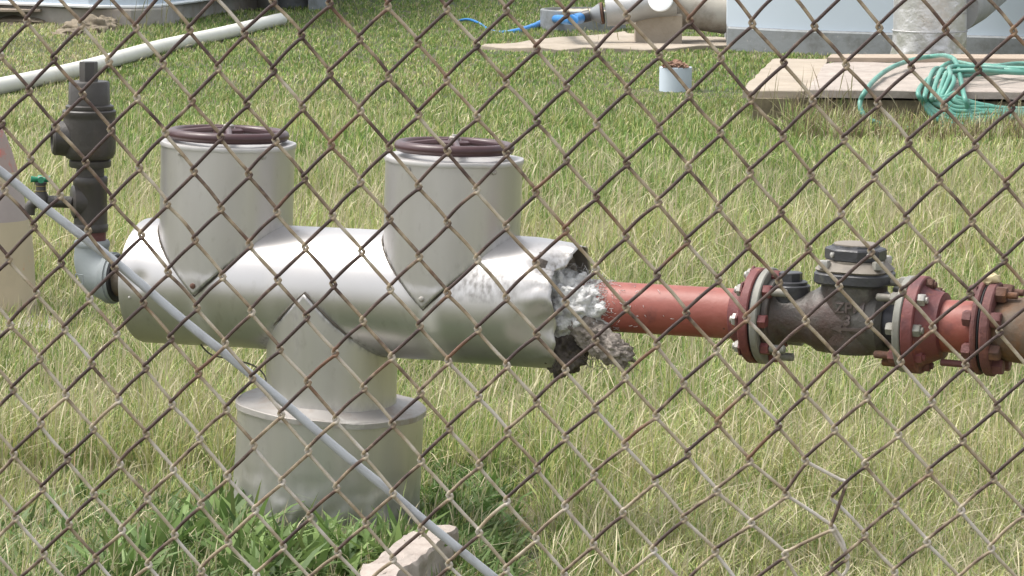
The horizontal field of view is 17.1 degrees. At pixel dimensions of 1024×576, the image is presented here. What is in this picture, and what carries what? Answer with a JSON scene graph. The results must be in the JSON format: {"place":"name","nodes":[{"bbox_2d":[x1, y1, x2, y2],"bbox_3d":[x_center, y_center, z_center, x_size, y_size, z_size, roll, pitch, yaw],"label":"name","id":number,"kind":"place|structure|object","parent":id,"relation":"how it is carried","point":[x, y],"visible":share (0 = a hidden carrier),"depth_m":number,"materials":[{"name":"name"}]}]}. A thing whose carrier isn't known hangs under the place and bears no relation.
{"place":"outdoors","nodes":[
{"label":"outdoors","id":0,"kind":"place"},
{"bbox_2d":[0,0,1023,575],"bbox_3d":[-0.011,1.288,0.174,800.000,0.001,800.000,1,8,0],"label":"ground","id":1,"kind":"structure","parent":0,"point":[526,54],"depth_m":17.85,"materials":[{"name":"green plant"}]},
{"bbox_2d":[0,8,41,11],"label":"paving slab","id":2,"kind":"structure","parent":1,"relation":"on","point":[14,10],"depth_m":22.07,"materials":[{"name":"concrete"}]},
{"bbox_2d":[0,15,47,25],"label":"rock","id":3,"kind":"object","parent":1,"relation":"on","point":[11,19],"visible":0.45,"depth_m":22.11,"materials":[{"name":"beige stone"}]},
{"bbox_2d":[0,129,60,334],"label":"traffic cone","id":4,"kind":"object","parent":1,"relation":"on","point":[15,228],"visible":0.66,"depth_m":8.93,"materials":[{"name":"white plastic"}]},
{"bbox_2d":[51,28,86,35],"bbox_3d":[-2.741,-1.562,21.061,0.234,0.085,0.206,1,8,0],"label":"rock","id":5,"kind":"object","parent":1,"relation":"on","point":[65,31],"visible":0.54,"depth_m":21.01,"materials":[{"name":"beige stone"}]},
{"bbox_2d":[60,14,117,32],"bbox_3d":[-2.651,-1.615,21.435,0.388,0.213,0.362,1,8,0],"label":"rock","id":6,"kind":"object","parent":1,"relation":"on","point":[96,22],"visible":0.43,"depth_m":21.34,"materials":[{"name":"beige stone"}]},
{"bbox_2d":[99,15,121,26],"bbox_3d":[-2.606,-1.662,21.824,0.235,0.167,0.202,1,8,0],"label":"rock","id":7,"kind":"object","parent":1,"relation":"on","point":[115,21],"visible":0.15,"depth_m":21.79,"materials":[{"name":"beige stone"}]},
{"bbox_2d":[0,0,257,27],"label":"storage tank","id":8,"kind":"object","parent":1,"relation":"on","point":[56,12],"visible":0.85,"depth_m":22.08,"materials":[{"name":"white plastic"}]},
{"bbox_2d":[0,13,286,94],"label":"plastic pipe","id":9,"kind":"object","parent":1,"relation":"on","point":[11,83],"visible":0.7,"depth_m":18.74,"materials":[{"name":"white plastic"}]},
{"bbox_2d":[0,431,544,575],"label":"weeds","id":10,"kind":"object","parent":1,"relation":"on","point":[320,548],"visible":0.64,"depth_m":5.99,"materials":[{"name":"green plant"}]},
{"bbox_2d":[258,0,329,11],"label":"pipe","id":11,"kind":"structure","parent":1,"relation":"on","point":[314,4],"depth_m":24.23,"materials":[{"name":"grey metal"}]},
{"bbox_2d":[118,122,670,533],"bbox_3d":[-0.194,0.105,6.265,1.080,0.789,0.355,4,8,22],"label":"insulated pipe","id":12,"kind":"object","parent":1,"relation":"on","point":[477,292],"visible":0.77,"depth_m":6.20,"materials":[{"name":"metal"}]},
{"bbox_2d":[24,61,120,303],"bbox_3d":[-0.794,-0.198,6.465,0.249,0.459,0.131,4,8,23],"label":"relief valve","id":13,"kind":"object","parent":12,"relation":"attached to","point":[83,126],"visible":0.76,"depth_m":6.45,"materials":[{"name":"paint"}]},
{"bbox_2d":[200,345,266,381],"bbox_3d":[-0.517,0.146,6.338,0.192,0.070,0.026,7,10,40],"label":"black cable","id":14,"kind":"object","parent":12,"relation":"attached to","point":[260,370],"visible":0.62,"depth_m":6.33,"materials":[{"name":"black rubber"}]},
{"bbox_2d":[584,266,764,362],"bbox_3d":[0.253,0.036,6.064,0.407,0.173,0.173,4,8,23],"label":"red pipe","id":15,"kind":"object","parent":12,"relation":"attached to","point":[715,312],"visible":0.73,"depth_m":6.00,"materials":[{"name":"metal"}]},
{"bbox_2d":[747,240,913,371],"bbox_3d":[0.565,0.030,5.928,0.276,0.223,0.170,4,8,23],"label":"check valve","id":16,"kind":"object","parent":15,"relation":"attached to","point":[837,321],"visible":0.74,"depth_m":5.88,"materials":[{"name":"grey metal"}]},
{"bbox_2d":[360,525,458,575],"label":"concrete block","id":17,"kind":"object","parent":1,"relation":"on","point":[420,555],"depth_m":5.77,"materials":[{"name":"beige concrete"}]},
{"bbox_2d":[0,0,1023,575],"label":"chain link fence","id":18,"kind":"object","parent":1,"relation":"on","point":[224,350],"visible":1,"depth_m":3.55,"materials":[{"name":"metal"}]},
{"bbox_2d":[460,13,584,32],"bbox_3d":[0.224,-1.698,21.627,0.563,0.229,2.808,-2,8,-16],"label":"blue hose","id":19,"kind":"object","parent":1,"relation":"on","point":[578,18],"visible":0.56,"depth_m":21.53,"materials":[{"name":"blue rubber"}]},
{"bbox_2d":[540,7,625,31],"bbox_3d":[0.461,-1.721,22.150,0.557,0.184,0.557,1,8,0],"label":"gravel ring","id":20,"kind":"object","parent":1,"relation":"on","point":[546,16],"visible":0.41,"depth_m":21.95,"materials":[{"name":"grey gravel"}]},
{"bbox_2d":[481,31,726,52],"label":"concrete path","id":21,"kind":"structure","parent":1,"relation":"on","point":[625,42],"depth_m":20.19,"materials":[{"name":"beige concrete"}]},
{"bbox_2d":[580,0,726,43],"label":"grey pipe","id":22,"kind":"object","parent":21,"relation":"on","point":[659,21],"visible":0.83,"depth_m":20.45,"materials":[{"name":"white plastic"}]},
{"bbox_2d":[659,59,691,91],"bbox_3d":[0.815,-1.045,17.007,0.162,0.188,0.166,1,8,0],"label":"stub pipe","id":23,"kind":"object","parent":1,"relation":"on","point":[669,81],"visible":0.85,"depth_m":16.94,"materials":[{"name":"white plastic"}]},
{"bbox_2d":[724,0,1023,54],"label":"storage tank","id":24,"kind":"object","parent":1,"relation":"on","point":[845,26],"visible":0.52,"depth_m":19.80,"materials":[{"name":"white metal"}]},
{"bbox_2d":[742,54,1023,127],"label":"concrete pad","id":25,"kind":"object","parent":1,"relation":"on","point":[866,68],"visible":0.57,"depth_m":15.37,"materials":[{"name":"beige concrete"}]},
{"bbox_2d":[857,53,1023,129],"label":"garden hose","id":26,"kind":"object","parent":25,"relation":"on","point":[960,70],"visible":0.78,"depth_m":14.91,"materials":[{"name":"teal rubber"}]},
{"bbox_2d":[890,0,1006,53],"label":"silver duct","id":27,"kind":"object","parent":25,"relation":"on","point":[917,27],"visible":0.49,"depth_m":17.57,"materials":[{"name":"metal"}]},
{"bbox_2d":[976,273,1023,375],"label":"rusty pipe","id":28,"kind":"object","parent":1,"relation":"on","point":[1001,303],"visible":0.87,"depth_m":5.77,"materials":[{"name":"metal"}]},
{"bbox_2d":[900,276,986,374],"bbox_3d":[0.750,0.066,5.854,0.130,0.169,0.169,4,8,23],"label":"red pipe","id":29,"kind":"object","parent":28,"relation":"attached to","point":[956,329],"visible":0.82,"depth_m":5.81,"materials":[{"name":"metal"}]}
]}

